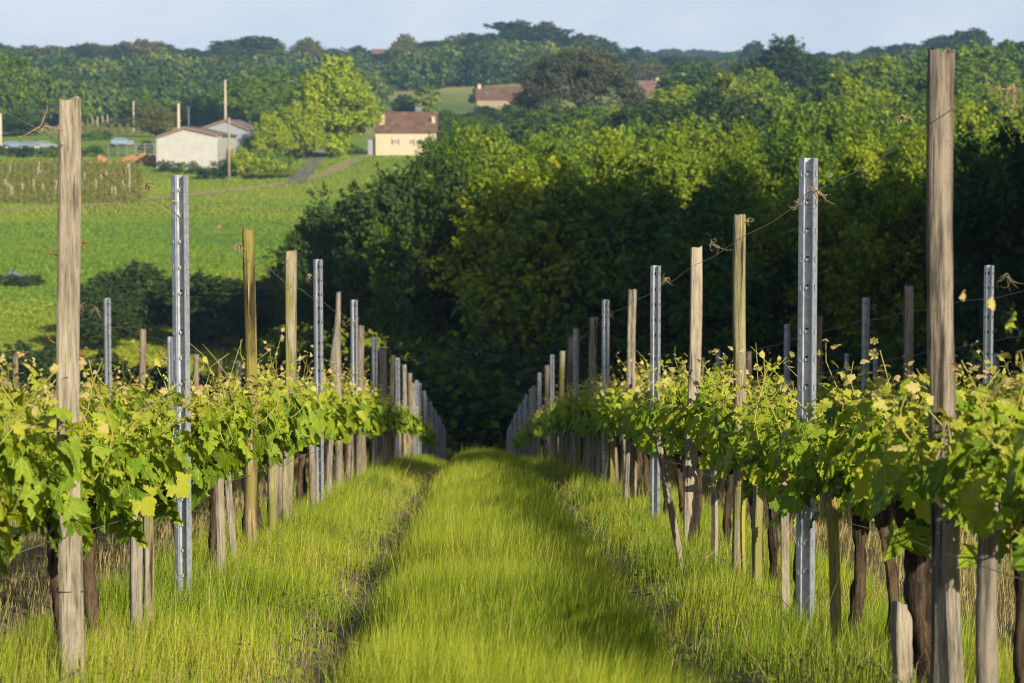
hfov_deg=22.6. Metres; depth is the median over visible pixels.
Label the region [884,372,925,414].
grape vine
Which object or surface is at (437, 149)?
woodland tree
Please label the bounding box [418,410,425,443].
grape vine
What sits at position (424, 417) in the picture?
metal post
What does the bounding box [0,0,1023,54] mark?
sky
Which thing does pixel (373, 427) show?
grape vine
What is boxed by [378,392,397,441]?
grape vine
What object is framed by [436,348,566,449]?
woodland shrub
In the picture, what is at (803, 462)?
grape vine
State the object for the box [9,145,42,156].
hedge bush
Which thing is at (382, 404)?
grape vine
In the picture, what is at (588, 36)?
hillside tree
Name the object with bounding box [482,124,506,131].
garden tree
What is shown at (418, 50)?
hillside tree
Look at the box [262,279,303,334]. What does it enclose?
valley tree
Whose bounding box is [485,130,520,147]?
woodland tree
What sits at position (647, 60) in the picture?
hedge tree
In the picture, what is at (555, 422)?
grape vine
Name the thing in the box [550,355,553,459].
metal post
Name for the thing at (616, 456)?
vine stake
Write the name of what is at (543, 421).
grape vine
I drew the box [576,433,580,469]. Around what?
vine stake
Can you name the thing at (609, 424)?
grape vine
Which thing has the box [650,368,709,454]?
grape vine
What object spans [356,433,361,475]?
vine stake
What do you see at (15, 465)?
grape vine
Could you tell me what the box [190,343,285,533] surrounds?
grape vine
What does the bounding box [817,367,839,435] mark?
grape vine
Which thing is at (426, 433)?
grape vine
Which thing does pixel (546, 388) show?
wooden post
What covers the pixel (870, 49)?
hillside tree
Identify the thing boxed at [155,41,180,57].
hillside tree
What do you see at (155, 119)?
round tree
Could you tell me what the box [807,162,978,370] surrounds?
woodland tree
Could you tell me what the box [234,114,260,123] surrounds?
hillside tree
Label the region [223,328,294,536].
grape vine
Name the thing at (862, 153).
woodland tree
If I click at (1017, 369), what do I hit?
woodland shrub
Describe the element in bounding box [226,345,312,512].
grape vine
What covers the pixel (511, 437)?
metal post
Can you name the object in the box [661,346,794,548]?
grape vine
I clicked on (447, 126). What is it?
garden tree
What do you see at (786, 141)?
woodland tree
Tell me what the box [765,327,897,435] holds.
woodland shrub
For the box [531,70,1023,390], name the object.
trellis wire
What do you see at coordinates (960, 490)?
grape vine
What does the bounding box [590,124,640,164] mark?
woodland tree
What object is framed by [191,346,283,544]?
grape vine
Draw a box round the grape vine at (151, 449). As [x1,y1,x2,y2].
[31,378,188,651]
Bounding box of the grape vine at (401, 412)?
[394,401,404,430]
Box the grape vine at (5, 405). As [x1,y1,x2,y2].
[0,393,14,432]
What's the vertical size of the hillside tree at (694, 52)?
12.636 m
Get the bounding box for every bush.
[0,144,16,155]
[0,274,17,283]
[0,340,55,387]
[0,341,51,374]
[7,275,34,286]
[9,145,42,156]
[22,274,48,284]
[30,365,113,393]
[35,145,57,156]
[39,345,152,393]
[80,354,160,394]
[81,147,91,155]
[84,145,107,155]
[85,129,114,139]
[114,366,192,398]
[137,139,155,154]
[155,159,179,171]
[162,370,244,400]
[174,160,202,172]
[195,166,227,178]
[208,374,266,399]
[210,158,233,171]
[225,163,243,175]
[227,145,262,176]
[237,137,255,159]
[243,166,277,177]
[249,156,287,177]
[256,148,296,168]
[270,166,296,176]
[338,143,365,154]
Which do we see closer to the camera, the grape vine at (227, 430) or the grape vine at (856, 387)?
the grape vine at (227, 430)
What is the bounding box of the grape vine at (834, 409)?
[826,379,858,457]
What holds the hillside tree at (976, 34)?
on the ground at (454, 100)
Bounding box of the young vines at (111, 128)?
[81,120,153,134]
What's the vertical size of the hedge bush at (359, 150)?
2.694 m
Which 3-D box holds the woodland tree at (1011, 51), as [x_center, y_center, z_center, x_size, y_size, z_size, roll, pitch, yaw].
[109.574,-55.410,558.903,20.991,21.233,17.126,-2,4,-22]
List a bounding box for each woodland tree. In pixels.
[256,227,365,348]
[277,180,392,379]
[328,152,431,344]
[342,183,381,200]
[361,180,488,366]
[370,169,431,186]
[379,160,563,368]
[390,153,497,363]
[402,156,426,180]
[406,119,494,179]
[413,142,508,200]
[418,150,620,369]
[419,122,492,162]
[420,127,503,202]
[425,137,447,169]
[433,122,518,176]
[437,117,502,147]
[453,174,688,374]
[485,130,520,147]
[490,145,588,310]
[492,132,597,176]
[496,120,547,145]
[498,129,580,156]
[504,118,571,130]
[507,135,582,161]
[546,118,596,151]
[558,127,654,193]
[569,138,594,160]
[571,143,637,176]
[572,155,690,367]
[580,118,609,132]
[586,108,642,142]
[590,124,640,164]
[591,109,633,121]
[593,168,789,384]
[617,116,660,147]
[623,102,705,122]
[629,127,709,165]
[630,134,702,213]
[641,82,718,113]
[644,106,706,132]
[645,127,710,181]
[652,112,723,151]
[677,131,774,199]
[677,153,792,362]
[678,85,748,122]
[686,128,748,163]
[691,74,747,93]
[696,72,774,105]
[705,113,737,138]
[709,171,863,382]
[710,105,774,149]
[718,116,773,175]
[720,101,782,119]
[735,81,809,109]
[738,67,787,88]
[752,123,838,176]
[754,152,920,360]
[755,112,825,168]
[756,131,849,301]
[757,93,827,133]
[760,115,816,141]
[784,101,818,111]
[785,94,868,129]
[796,83,839,106]
[807,64,872,92]
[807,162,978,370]
[808,98,879,151]
[811,73,897,123]
[820,128,898,201]
[823,114,904,174]
[824,57,861,72]
[842,53,926,89]
[851,90,916,128]
[870,115,926,184]
[871,158,984,348]
[878,76,956,105]
[878,101,925,115]
[878,112,917,137]
[878,119,912,154]
[883,128,1023,393]
[884,120,965,167]
[893,47,978,86]
[903,97,926,125]
[908,61,983,102]
[910,128,1010,184]
[917,104,986,132]
[942,40,1023,95]
[952,116,1023,379]
[954,92,993,121]
[954,101,1012,145]
[956,123,1022,157]
[977,80,1023,110]
[983,96,1014,120]
[983,105,1021,128]
[986,38,1023,94]
[991,104,1023,147]
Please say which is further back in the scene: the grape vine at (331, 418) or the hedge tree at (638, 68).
the hedge tree at (638, 68)
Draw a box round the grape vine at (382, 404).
[364,369,389,426]
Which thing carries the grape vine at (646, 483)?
on the ground at (454, 100)
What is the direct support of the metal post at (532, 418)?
on the ground at (454, 100)
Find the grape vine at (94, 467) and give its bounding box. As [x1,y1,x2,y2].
[0,350,152,658]
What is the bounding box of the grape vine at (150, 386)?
[122,367,152,415]
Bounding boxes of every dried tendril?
[20,106,68,141]
[141,182,155,196]
[167,200,179,210]
[232,242,246,261]
[709,239,731,253]
[788,199,808,213]
[803,186,833,208]
[896,114,914,124]
[986,77,1023,115]
[996,272,1020,289]
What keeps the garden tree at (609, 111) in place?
on the ground at (454, 100)
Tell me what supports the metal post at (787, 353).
on the ground at (454, 100)
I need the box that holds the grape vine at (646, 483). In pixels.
[620,353,680,505]
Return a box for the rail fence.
[108,143,154,156]
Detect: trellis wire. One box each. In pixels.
[0,109,422,391]
[1,305,238,363]
[2,436,416,558]
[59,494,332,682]
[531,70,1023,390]
[536,435,1023,579]
[629,500,902,682]
[703,291,1021,367]
[826,336,1022,372]
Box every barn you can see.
[153,126,238,168]
[203,119,255,148]
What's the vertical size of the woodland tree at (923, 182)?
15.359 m
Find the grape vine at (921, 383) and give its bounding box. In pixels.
[900,355,960,431]
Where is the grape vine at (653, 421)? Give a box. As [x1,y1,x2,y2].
[630,350,707,519]
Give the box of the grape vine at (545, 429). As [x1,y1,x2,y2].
[540,402,555,449]
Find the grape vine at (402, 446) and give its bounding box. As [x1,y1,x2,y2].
[401,413,409,455]
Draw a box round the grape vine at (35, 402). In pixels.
[0,368,52,440]
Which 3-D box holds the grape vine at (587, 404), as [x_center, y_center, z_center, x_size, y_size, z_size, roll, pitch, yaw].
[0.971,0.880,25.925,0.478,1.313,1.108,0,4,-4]
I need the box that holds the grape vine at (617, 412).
[613,352,647,501]
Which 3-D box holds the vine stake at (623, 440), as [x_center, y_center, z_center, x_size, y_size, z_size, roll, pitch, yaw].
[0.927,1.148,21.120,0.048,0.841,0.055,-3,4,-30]
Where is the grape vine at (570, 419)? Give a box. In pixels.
[568,382,596,434]
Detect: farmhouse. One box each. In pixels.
[366,106,437,155]
[371,49,384,65]
[475,84,521,121]
[636,78,660,98]
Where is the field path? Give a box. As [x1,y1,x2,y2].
[0,151,375,210]
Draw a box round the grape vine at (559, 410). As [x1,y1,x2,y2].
[554,385,583,461]
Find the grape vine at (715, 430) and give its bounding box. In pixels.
[703,350,816,580]
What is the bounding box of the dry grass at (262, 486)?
[0,452,1021,682]
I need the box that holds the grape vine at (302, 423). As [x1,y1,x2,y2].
[242,373,316,468]
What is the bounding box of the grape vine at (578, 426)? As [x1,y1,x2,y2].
[573,384,614,439]
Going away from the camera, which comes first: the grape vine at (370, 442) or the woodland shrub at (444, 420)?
the grape vine at (370, 442)
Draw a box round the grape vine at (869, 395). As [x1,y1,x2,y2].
[855,369,898,419]
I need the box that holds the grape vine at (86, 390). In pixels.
[51,361,105,419]
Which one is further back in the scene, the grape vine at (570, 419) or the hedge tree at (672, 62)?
the hedge tree at (672, 62)
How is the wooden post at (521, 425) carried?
on the ground at (454, 100)
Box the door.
[379,139,384,149]
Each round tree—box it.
[1,109,49,135]
[127,101,181,135]
[387,94,414,111]
[438,109,467,129]
[451,111,495,124]
[651,59,724,97]
[722,33,834,100]
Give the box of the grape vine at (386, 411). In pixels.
[367,384,390,460]
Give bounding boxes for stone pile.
[4,270,22,277]
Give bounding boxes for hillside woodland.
[1,35,1023,126]
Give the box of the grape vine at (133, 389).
[112,358,148,420]
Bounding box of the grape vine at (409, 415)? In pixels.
[395,404,411,444]
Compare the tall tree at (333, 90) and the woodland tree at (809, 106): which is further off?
the tall tree at (333, 90)
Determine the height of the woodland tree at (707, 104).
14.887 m
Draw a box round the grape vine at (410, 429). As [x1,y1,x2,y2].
[407,400,416,438]
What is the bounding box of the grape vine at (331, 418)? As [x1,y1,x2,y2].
[284,345,344,504]
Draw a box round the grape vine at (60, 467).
[0,353,93,682]
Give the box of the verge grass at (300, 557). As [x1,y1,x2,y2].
[0,452,1013,682]
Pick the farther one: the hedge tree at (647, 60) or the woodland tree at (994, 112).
the hedge tree at (647, 60)
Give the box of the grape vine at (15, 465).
[0,363,38,576]
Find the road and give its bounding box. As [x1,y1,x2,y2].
[285,154,327,182]
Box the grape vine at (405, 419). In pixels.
[397,406,407,434]
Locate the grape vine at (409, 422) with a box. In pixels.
[395,405,412,447]
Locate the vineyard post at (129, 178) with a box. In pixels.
[129,163,129,193]
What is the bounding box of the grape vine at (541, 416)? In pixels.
[538,394,547,439]
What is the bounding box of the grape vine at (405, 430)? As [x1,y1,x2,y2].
[401,401,412,443]
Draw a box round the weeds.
[88,474,864,682]
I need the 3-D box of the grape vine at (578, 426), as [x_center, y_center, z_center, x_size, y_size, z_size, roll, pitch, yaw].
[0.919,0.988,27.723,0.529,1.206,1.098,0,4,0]
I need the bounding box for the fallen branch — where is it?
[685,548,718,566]
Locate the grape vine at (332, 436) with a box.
[309,359,340,459]
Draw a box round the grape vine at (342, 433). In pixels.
[304,359,350,493]
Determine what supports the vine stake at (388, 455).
on the ground at (454, 100)
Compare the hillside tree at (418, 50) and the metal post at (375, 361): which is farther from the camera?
the hillside tree at (418, 50)
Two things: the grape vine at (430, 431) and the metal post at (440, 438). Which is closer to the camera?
the grape vine at (430, 431)
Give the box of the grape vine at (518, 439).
[517,427,521,443]
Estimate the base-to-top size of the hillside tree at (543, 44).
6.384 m
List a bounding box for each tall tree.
[0,46,47,116]
[277,72,321,154]
[279,100,331,158]
[285,53,386,157]
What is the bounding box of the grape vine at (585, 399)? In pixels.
[576,368,602,473]
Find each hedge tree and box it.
[618,55,633,63]
[623,51,645,61]
[624,64,636,73]
[629,64,653,79]
[631,63,662,79]
[636,57,665,64]
[640,63,671,80]
[645,53,664,58]
[653,55,673,68]
[662,58,689,72]
[670,59,702,74]
[673,54,685,57]
[682,56,706,63]
[699,60,729,66]
[709,64,733,76]
[722,59,745,67]
[723,62,738,73]
[738,56,758,67]
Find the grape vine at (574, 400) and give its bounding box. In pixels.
[566,368,599,423]
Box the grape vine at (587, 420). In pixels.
[583,365,615,477]
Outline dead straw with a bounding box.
[27,457,930,682]
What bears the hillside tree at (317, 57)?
on the ground at (454, 100)
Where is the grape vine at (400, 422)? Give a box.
[388,397,404,434]
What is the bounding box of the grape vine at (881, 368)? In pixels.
[870,366,919,417]
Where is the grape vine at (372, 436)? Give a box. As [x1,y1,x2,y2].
[364,373,383,441]
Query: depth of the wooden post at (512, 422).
84.07 m
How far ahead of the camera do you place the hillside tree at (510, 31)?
1018.96 m
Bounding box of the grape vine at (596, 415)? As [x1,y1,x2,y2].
[590,361,640,480]
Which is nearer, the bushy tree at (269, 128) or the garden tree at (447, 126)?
the bushy tree at (269, 128)
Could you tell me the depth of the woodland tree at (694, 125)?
290.84 m
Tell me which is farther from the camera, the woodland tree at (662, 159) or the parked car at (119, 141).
the parked car at (119, 141)
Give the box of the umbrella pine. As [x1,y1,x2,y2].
[510,41,649,111]
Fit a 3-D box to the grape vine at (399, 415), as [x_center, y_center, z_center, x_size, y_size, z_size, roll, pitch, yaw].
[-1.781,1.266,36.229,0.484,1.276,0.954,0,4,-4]
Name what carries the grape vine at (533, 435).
on the ground at (454, 100)
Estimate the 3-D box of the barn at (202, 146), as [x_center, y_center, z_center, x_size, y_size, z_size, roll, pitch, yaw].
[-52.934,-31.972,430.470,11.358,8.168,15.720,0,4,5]
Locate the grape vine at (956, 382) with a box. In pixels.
[926,355,981,429]
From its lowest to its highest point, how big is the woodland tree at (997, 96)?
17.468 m
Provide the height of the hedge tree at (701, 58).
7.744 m
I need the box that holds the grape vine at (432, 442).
[424,424,433,456]
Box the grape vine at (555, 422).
[552,392,565,434]
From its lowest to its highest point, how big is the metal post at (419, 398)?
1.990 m
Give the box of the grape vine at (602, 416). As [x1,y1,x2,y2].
[594,361,643,446]
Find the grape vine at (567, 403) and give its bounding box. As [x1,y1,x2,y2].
[561,384,586,455]
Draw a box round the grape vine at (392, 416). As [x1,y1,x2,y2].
[366,396,398,461]
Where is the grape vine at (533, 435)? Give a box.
[531,413,543,456]
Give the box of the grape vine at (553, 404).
[547,401,555,434]
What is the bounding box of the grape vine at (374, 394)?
[347,380,380,465]
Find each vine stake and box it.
[129,506,142,631]
[142,483,153,628]
[215,463,225,574]
[225,472,237,564]
[267,460,275,535]
[274,463,277,531]
[277,445,282,527]
[308,444,316,505]
[326,439,332,495]
[345,434,352,484]
[351,437,353,478]
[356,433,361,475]
[373,435,374,468]
[381,431,385,465]
[387,431,389,463]
[403,433,406,456]
[406,434,408,454]
[408,434,410,456]
[547,435,549,459]
[554,433,557,460]
[561,432,564,463]
[562,429,563,457]
[563,434,565,464]
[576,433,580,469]
[582,436,585,468]
[585,431,588,472]
[591,434,592,472]
[593,433,596,476]
[596,438,601,480]
[610,436,614,485]
[614,429,618,494]
[621,433,625,491]
[628,442,636,502]
[653,434,684,572]
[711,468,717,563]
[740,472,745,585]
[752,455,763,594]
[781,466,789,616]
[825,494,843,657]
[892,601,913,682]
[935,517,963,682]
[975,500,1000,682]
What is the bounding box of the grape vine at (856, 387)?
[834,365,893,426]
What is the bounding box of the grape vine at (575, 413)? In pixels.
[571,380,611,436]
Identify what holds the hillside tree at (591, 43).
on the ground at (454, 100)
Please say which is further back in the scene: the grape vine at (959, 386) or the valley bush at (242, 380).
the valley bush at (242, 380)
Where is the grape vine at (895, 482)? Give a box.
[844,363,1023,682]
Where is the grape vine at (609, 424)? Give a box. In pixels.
[597,361,637,438]
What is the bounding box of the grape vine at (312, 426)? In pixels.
[267,370,322,461]
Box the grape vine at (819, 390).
[806,363,846,427]
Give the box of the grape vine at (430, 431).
[426,418,432,444]
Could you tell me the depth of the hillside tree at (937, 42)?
1033.40 m
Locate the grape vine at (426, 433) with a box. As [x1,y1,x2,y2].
[419,419,427,450]
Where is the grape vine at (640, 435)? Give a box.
[630,358,703,519]
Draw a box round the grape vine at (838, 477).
[817,338,928,665]
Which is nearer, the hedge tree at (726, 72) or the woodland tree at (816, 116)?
the woodland tree at (816, 116)
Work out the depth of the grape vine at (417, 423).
48.58 m
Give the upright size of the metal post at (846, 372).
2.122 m
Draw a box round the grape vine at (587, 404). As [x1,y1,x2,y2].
[582,373,617,472]
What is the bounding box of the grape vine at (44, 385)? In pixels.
[22,351,55,423]
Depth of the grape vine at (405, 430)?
42.70 m
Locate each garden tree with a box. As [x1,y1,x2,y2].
[172,92,220,126]
[195,85,244,121]
[206,75,278,123]
[239,69,294,101]
[259,91,291,117]
[436,123,464,137]
[473,105,498,116]
[480,111,517,126]
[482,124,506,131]
[495,100,535,112]
[501,107,542,122]
[516,107,557,125]
[536,105,580,126]
[555,104,605,123]
[583,104,619,118]
[615,97,651,112]
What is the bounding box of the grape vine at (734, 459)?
[714,349,820,592]
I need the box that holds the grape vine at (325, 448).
[304,371,348,481]
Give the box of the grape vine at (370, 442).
[367,394,390,463]
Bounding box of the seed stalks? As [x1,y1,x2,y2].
[35,444,897,682]
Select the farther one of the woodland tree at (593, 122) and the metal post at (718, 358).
the woodland tree at (593, 122)
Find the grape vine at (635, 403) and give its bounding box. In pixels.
[619,351,685,505]
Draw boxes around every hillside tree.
[0,45,27,55]
[20,44,40,54]
[20,45,74,56]
[65,43,99,58]
[65,87,96,121]
[82,42,113,58]
[99,96,115,121]
[107,40,133,59]
[116,89,156,119]
[123,37,161,57]
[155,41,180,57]
[157,99,181,126]
[168,104,176,130]
[174,48,202,59]
[180,107,223,125]
[184,54,204,63]
[196,49,231,61]
[202,55,220,66]
[206,36,258,57]
[232,35,285,56]
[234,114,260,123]
[250,36,287,54]
[286,37,326,56]
[296,55,321,62]
[320,48,344,55]
[347,45,370,55]
[364,53,393,69]
[367,48,405,58]
[373,52,407,65]
[379,70,397,86]
[388,33,424,52]
[395,71,418,90]
[405,47,432,52]
[415,41,438,50]
[428,40,461,48]
[448,33,468,42]
[457,38,482,45]
[466,21,532,42]
[471,39,515,47]
[497,19,531,40]
[506,41,539,48]
[518,21,574,44]
[520,41,549,46]
[525,21,562,44]
[567,35,602,50]
[570,32,603,48]
[596,38,625,55]
[626,58,637,64]
[627,46,644,54]
[642,50,661,55]
[656,49,677,56]
[663,48,687,54]
[675,52,699,57]
[684,48,711,56]
[703,51,737,59]
[716,53,738,61]
[737,40,767,64]
[738,43,755,59]
[814,51,834,60]
[830,51,859,60]
[856,46,888,55]
[881,42,926,59]
[919,34,950,49]
[945,27,993,48]
[996,40,1019,48]
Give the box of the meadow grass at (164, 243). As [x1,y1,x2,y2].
[0,153,423,399]
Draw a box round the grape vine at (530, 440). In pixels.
[524,409,533,444]
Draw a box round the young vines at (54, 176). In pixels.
[0,158,144,203]
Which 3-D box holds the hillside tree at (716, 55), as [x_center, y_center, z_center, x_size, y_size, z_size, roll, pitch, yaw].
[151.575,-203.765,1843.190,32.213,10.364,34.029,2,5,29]
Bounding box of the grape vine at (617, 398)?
[609,355,661,495]
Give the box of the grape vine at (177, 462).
[79,381,222,616]
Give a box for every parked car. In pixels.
[2,141,24,148]
[20,141,39,148]
[33,141,57,148]
[109,138,133,145]
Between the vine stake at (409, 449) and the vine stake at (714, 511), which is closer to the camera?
the vine stake at (714, 511)
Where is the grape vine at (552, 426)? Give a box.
[547,385,558,441]
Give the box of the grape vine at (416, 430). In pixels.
[412,409,417,435]
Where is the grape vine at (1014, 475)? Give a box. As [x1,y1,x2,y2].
[959,290,1023,570]
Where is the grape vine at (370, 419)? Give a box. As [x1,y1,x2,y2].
[342,368,377,435]
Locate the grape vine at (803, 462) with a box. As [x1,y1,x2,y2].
[739,338,956,641]
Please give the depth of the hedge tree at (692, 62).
898.91 m
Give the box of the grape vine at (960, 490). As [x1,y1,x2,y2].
[872,351,1023,682]
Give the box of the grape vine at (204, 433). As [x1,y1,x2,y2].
[128,339,254,573]
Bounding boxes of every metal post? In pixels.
[104,298,111,401]
[167,337,172,408]
[171,175,191,609]
[236,360,240,387]
[313,259,323,503]
[351,300,357,478]
[372,337,377,468]
[395,358,399,458]
[415,380,418,455]
[418,383,420,455]
[423,391,425,455]
[426,396,427,455]
[429,401,431,454]
[432,406,433,456]
[435,410,436,457]
[437,414,437,456]
[440,420,440,455]
[443,425,444,458]
[511,420,512,452]
[519,404,521,456]
[523,399,524,455]
[525,394,527,456]
[529,388,531,455]
[532,386,533,456]
[538,373,540,456]
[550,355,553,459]
[573,328,578,467]
[602,300,608,482]
[650,265,660,521]
[715,350,720,465]
[784,324,789,394]
[795,158,817,627]
[844,354,848,434]
[861,297,869,397]
[873,348,877,385]
[983,265,993,389]
[993,353,998,392]
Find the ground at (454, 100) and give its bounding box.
[0,50,1020,682]
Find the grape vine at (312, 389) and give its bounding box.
[269,355,329,506]
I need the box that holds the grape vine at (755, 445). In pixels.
[730,361,856,610]
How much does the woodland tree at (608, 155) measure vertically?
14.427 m
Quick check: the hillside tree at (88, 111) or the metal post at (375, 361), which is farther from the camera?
the hillside tree at (88, 111)
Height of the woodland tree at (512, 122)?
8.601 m
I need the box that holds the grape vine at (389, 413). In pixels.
[379,387,391,428]
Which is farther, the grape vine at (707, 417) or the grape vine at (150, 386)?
the grape vine at (150, 386)
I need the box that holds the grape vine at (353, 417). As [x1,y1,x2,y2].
[310,360,365,481]
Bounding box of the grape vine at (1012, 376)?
[991,364,1019,394]
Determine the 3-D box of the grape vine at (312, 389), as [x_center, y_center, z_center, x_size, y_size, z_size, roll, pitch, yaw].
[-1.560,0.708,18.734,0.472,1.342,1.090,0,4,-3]
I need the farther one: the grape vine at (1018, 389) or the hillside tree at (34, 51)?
the hillside tree at (34, 51)
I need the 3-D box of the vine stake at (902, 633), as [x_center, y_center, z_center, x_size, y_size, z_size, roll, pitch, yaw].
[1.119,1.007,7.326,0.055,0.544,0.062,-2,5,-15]
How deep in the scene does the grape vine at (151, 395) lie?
28.17 m
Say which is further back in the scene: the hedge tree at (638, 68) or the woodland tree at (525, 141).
the hedge tree at (638, 68)
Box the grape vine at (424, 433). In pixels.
[415,411,426,451]
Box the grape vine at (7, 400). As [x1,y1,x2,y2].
[0,355,15,410]
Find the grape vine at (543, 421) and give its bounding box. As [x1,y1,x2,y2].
[541,400,552,433]
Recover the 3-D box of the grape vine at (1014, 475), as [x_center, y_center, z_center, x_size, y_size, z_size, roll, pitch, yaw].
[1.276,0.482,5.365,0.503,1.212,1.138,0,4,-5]
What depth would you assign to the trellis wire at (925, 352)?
35.23 m
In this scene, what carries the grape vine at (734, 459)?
on the ground at (454, 100)
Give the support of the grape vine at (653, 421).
on the ground at (454, 100)
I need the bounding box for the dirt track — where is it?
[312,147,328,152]
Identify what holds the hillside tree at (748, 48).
on the ground at (454, 100)
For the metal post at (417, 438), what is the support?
on the ground at (454, 100)
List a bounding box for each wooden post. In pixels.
[12,356,17,389]
[44,96,87,682]
[139,328,145,390]
[193,354,198,386]
[217,358,222,401]
[242,228,257,559]
[283,250,296,524]
[330,291,342,488]
[358,325,365,475]
[379,347,386,462]
[389,355,395,462]
[402,364,406,457]
[408,373,411,451]
[412,382,415,455]
[421,392,423,454]
[428,405,430,455]
[438,420,439,457]
[440,427,442,459]
[511,421,513,453]
[516,413,517,456]
[521,405,522,456]
[527,395,528,455]
[533,386,537,457]
[544,365,548,457]
[558,350,564,461]
[566,336,572,465]
[588,317,596,477]
[623,289,636,507]
[683,246,701,550]
[700,357,704,453]
[732,213,746,575]
[746,351,751,389]
[816,316,822,393]
[904,284,913,381]
[926,47,956,682]
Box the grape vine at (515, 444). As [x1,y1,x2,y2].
[513,429,517,447]
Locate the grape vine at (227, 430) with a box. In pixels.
[159,341,255,570]
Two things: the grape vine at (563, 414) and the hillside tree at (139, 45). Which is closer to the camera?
the grape vine at (563, 414)
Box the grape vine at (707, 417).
[697,348,771,561]
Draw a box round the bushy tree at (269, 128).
[247,111,295,161]
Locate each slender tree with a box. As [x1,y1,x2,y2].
[31,72,62,122]
[404,86,440,111]
[467,78,484,104]
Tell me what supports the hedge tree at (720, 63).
on the ground at (454, 100)
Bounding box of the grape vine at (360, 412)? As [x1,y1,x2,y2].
[341,364,365,476]
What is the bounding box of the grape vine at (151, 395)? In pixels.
[127,363,163,416]
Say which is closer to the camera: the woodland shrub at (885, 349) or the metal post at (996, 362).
the metal post at (996, 362)
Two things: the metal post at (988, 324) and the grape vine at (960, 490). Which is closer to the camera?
the grape vine at (960, 490)
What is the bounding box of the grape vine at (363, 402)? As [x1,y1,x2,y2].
[341,359,370,473]
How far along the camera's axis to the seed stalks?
9.76 m
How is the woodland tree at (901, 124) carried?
on the ground at (454, 100)
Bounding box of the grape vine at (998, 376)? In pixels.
[969,340,1022,417]
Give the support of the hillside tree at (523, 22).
on the ground at (454, 100)
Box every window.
[392,139,398,144]
[408,139,413,144]
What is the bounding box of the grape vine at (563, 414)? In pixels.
[559,373,587,470]
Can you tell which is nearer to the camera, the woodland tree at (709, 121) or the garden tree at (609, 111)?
the woodland tree at (709, 121)
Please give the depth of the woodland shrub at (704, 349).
116.25 m
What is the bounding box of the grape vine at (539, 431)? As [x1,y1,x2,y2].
[535,409,543,436]
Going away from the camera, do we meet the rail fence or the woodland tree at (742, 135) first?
the woodland tree at (742, 135)
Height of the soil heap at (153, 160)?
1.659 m
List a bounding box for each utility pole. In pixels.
[0,114,1,145]
[177,103,179,128]
[224,80,225,118]
[228,117,230,179]
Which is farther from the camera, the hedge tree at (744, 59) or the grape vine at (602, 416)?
the hedge tree at (744, 59)
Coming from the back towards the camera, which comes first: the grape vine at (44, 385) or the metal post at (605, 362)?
the metal post at (605, 362)
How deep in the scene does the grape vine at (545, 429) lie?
42.48 m
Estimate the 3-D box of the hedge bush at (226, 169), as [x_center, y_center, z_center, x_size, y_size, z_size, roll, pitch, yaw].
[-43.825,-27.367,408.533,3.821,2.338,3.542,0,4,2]
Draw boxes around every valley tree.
[80,259,171,337]
[80,286,144,349]
[145,295,171,329]
[151,268,281,348]
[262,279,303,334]
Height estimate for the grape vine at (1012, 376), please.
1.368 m
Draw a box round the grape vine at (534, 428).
[532,405,543,436]
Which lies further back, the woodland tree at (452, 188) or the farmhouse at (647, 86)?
the farmhouse at (647, 86)
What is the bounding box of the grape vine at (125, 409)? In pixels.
[98,370,131,435]
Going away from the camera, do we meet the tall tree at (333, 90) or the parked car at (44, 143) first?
the tall tree at (333, 90)
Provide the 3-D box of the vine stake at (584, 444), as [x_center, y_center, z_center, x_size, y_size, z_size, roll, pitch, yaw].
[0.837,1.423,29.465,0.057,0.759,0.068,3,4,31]
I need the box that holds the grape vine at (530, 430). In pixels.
[529,409,542,455]
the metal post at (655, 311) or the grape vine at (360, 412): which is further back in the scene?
the grape vine at (360, 412)
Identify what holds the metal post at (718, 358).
on the ground at (454, 100)
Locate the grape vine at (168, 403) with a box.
[147,381,175,419]
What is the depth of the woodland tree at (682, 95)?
410.72 m
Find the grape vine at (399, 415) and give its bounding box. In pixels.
[388,394,402,419]
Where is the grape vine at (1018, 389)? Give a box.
[995,369,1023,434]
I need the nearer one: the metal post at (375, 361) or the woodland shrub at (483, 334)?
the metal post at (375, 361)
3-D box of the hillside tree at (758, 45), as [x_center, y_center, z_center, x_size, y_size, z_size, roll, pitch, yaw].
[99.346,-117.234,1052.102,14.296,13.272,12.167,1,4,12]
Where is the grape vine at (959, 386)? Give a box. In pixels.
[956,362,1001,429]
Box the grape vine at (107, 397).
[79,364,119,415]
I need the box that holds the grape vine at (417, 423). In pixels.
[413,407,418,439]
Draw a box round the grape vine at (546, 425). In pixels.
[545,399,553,432]
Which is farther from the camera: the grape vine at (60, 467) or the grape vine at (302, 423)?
the grape vine at (302, 423)
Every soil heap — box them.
[94,154,110,162]
[116,153,135,161]
[124,152,152,162]
[148,155,155,162]
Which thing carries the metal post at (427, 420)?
on the ground at (454, 100)
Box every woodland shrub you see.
[259,369,333,459]
[260,328,465,457]
[364,336,543,451]
[368,383,500,453]
[400,344,504,431]
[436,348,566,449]
[446,326,612,446]
[505,372,625,449]
[575,354,676,452]
[602,367,705,459]
[662,337,755,400]
[752,370,830,394]
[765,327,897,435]
[793,333,903,386]
[840,356,926,398]
[893,340,1016,391]
[961,356,1023,388]
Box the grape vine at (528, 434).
[524,413,531,437]
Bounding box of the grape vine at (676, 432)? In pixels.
[653,356,749,543]
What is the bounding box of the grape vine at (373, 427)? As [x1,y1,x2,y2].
[358,371,381,441]
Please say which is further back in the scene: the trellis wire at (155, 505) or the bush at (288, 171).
the bush at (288, 171)
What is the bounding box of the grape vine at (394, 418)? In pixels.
[387,411,397,435]
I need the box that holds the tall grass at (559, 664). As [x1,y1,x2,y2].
[314,447,752,682]
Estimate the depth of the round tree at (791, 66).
553.15 m

